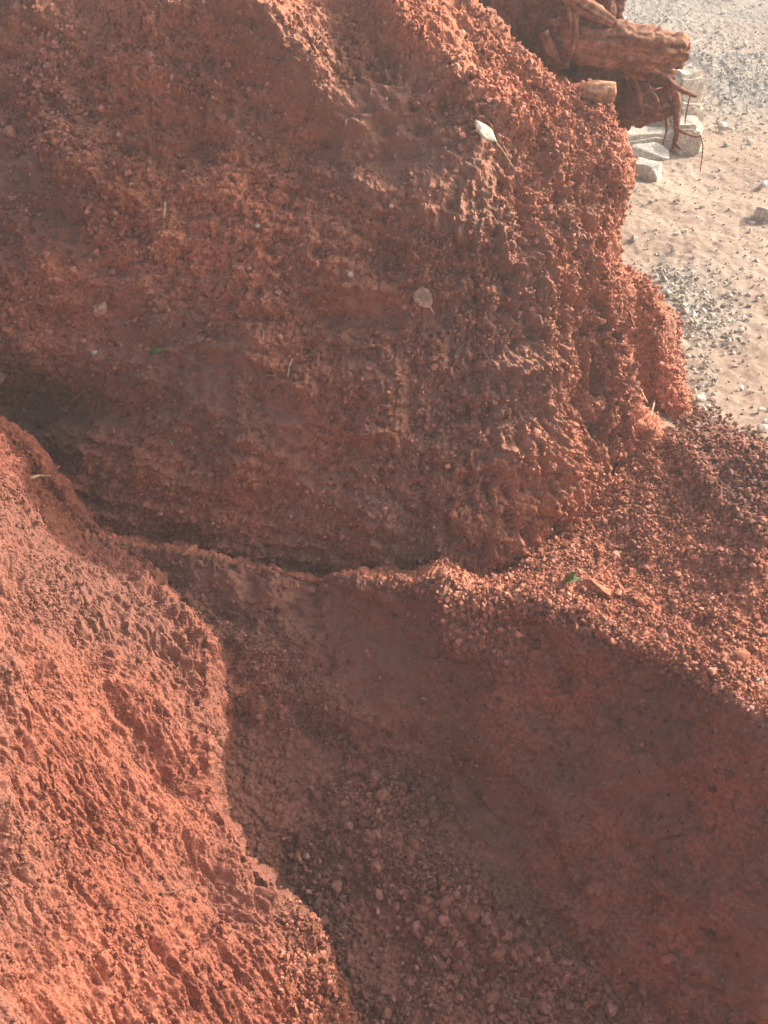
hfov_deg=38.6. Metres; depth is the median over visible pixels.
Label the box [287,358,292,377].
twig
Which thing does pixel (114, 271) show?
stone
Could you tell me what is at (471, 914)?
pit gravel
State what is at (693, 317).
yard rubble
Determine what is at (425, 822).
stone
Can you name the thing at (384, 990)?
stone
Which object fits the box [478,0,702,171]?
uprooted stump
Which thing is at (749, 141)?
stone
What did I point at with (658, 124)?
stone block
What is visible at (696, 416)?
spilled pebbles
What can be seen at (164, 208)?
twig
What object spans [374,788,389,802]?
stone
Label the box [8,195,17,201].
stone
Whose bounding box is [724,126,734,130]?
stone
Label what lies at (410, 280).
bank crumbs
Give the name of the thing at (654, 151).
rock
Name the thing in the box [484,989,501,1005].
stone
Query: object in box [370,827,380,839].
stone
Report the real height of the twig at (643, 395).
0.357 m
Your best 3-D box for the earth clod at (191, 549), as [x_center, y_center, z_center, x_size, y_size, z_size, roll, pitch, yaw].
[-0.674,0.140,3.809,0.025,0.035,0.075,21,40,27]
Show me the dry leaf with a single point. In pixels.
(485, 131)
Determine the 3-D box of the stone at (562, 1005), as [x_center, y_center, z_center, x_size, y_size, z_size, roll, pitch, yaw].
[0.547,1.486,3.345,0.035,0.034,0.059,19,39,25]
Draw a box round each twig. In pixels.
[30,474,50,479]
[71,436,80,451]
[160,887,189,894]
[162,201,166,228]
[212,558,214,583]
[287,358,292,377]
[624,305,637,328]
[640,390,654,414]
[651,388,654,415]
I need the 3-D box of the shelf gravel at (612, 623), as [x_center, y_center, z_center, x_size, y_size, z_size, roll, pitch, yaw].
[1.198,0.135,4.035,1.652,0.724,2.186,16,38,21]
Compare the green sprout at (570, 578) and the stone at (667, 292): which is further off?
the stone at (667, 292)
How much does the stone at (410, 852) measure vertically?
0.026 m
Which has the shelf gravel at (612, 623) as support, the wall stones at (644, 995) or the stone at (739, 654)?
the stone at (739, 654)
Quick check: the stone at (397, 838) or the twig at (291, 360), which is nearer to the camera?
the stone at (397, 838)
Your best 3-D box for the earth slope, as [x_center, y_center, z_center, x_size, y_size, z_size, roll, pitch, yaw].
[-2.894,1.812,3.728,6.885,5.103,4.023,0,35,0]
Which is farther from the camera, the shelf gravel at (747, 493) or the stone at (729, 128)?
the stone at (729, 128)
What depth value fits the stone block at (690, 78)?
7.64 m
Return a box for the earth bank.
[0,0,667,575]
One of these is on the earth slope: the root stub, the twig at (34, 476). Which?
the twig at (34, 476)
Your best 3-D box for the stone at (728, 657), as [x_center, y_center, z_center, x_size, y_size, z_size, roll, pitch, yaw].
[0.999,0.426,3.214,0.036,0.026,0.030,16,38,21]
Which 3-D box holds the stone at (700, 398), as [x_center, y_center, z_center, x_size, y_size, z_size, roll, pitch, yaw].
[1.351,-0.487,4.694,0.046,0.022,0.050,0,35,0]
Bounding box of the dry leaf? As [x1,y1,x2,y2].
[475,119,513,167]
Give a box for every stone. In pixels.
[0,372,5,382]
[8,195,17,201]
[93,301,107,316]
[108,267,119,275]
[347,271,352,277]
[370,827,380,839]
[371,848,378,856]
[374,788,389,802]
[380,983,391,995]
[390,832,403,848]
[405,850,415,858]
[414,904,429,919]
[418,818,428,828]
[462,961,472,972]
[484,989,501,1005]
[559,998,568,1008]
[664,289,670,295]
[695,394,705,402]
[716,120,726,130]
[719,652,730,660]
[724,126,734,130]
[731,648,750,667]
[746,139,754,144]
[746,221,755,224]
[756,180,766,189]
[757,424,767,432]
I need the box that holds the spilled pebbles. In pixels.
[670,397,767,441]
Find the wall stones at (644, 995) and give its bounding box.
[90,537,767,1023]
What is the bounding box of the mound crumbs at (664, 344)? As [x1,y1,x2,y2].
[627,264,695,418]
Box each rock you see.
[630,142,669,160]
[634,157,661,181]
[754,206,767,221]
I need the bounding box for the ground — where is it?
[620,0,767,441]
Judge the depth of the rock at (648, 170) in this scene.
6.99 m
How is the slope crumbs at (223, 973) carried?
on the earth slope
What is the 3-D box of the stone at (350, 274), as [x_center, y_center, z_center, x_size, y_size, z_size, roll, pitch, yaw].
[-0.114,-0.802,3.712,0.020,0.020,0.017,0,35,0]
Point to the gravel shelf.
(385, 573)
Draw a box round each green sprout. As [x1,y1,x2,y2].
[149,345,164,353]
[562,571,579,582]
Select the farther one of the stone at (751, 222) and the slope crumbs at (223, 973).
the stone at (751, 222)
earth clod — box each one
[181,544,197,555]
[393,573,407,582]
[568,537,580,542]
[584,578,611,599]
[661,953,678,963]
[681,534,696,544]
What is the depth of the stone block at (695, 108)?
7.60 m
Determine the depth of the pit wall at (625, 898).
3.49 m
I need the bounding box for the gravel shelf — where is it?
[80,434,767,704]
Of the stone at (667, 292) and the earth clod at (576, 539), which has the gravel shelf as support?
the earth clod at (576, 539)
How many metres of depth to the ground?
6.51 m
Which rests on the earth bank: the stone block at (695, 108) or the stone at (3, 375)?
the stone at (3, 375)
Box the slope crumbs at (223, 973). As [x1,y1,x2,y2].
[0,420,357,1023]
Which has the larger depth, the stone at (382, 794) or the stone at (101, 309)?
the stone at (101, 309)
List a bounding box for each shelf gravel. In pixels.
[423,427,767,714]
[661,426,767,538]
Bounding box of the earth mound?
[622,264,692,418]
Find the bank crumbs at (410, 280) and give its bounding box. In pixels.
[0,0,671,573]
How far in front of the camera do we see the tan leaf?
3.73 m
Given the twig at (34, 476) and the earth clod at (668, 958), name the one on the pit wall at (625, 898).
the earth clod at (668, 958)
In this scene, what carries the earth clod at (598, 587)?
on the gravel shelf
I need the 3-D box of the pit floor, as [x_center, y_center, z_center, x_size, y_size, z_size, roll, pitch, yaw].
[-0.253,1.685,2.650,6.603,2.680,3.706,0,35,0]
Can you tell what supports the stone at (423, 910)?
on the pit floor
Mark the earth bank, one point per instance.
(378, 134)
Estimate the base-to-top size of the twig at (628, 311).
0.349 m
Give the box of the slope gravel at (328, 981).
[273,895,361,1023]
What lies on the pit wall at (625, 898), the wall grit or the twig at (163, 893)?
the wall grit
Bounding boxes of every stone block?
[627,125,674,151]
[645,118,672,126]
[669,100,703,123]
[675,63,705,102]
[675,115,703,154]
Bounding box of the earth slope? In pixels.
[0,416,357,1023]
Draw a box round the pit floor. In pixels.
[225,722,666,1023]
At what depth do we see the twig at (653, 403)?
4.53 m
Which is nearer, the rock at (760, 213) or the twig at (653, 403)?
the twig at (653, 403)
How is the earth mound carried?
on the ground
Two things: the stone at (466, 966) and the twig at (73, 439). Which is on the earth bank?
the twig at (73, 439)
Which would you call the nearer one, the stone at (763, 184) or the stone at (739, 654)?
the stone at (739, 654)
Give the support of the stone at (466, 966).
on the pit floor
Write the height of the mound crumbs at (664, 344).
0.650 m
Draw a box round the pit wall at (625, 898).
[81,532,767,1023]
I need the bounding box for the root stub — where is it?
[575,80,616,102]
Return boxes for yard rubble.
[622,0,767,436]
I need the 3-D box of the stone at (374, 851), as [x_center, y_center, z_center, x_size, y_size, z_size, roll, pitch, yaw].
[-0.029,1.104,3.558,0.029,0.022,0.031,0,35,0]
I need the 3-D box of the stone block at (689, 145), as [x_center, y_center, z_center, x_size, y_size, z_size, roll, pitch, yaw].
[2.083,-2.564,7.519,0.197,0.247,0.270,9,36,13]
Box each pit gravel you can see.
[235,720,674,1023]
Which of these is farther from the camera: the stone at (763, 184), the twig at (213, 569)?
the stone at (763, 184)
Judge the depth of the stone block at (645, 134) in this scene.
7.51 m
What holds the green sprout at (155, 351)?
on the earth bank
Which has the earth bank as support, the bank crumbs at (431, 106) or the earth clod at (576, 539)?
the bank crumbs at (431, 106)
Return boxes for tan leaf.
[413,287,434,314]
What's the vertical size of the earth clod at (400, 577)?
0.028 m
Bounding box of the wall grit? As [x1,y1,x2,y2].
[86,532,767,1023]
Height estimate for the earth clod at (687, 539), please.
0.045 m
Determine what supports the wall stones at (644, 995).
on the pit wall at (625, 898)
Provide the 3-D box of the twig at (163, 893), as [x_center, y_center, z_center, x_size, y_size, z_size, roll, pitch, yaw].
[-0.565,1.036,2.999,0.018,0.093,0.107,22,41,28]
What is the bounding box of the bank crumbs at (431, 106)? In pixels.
[0,6,616,263]
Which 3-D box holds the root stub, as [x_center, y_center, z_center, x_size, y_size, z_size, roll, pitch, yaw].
[0.757,-1.513,3.978,0.170,0.101,0.099,14,37,19]
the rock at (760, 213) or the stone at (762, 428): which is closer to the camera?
the stone at (762, 428)
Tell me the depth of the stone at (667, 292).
5.58 m

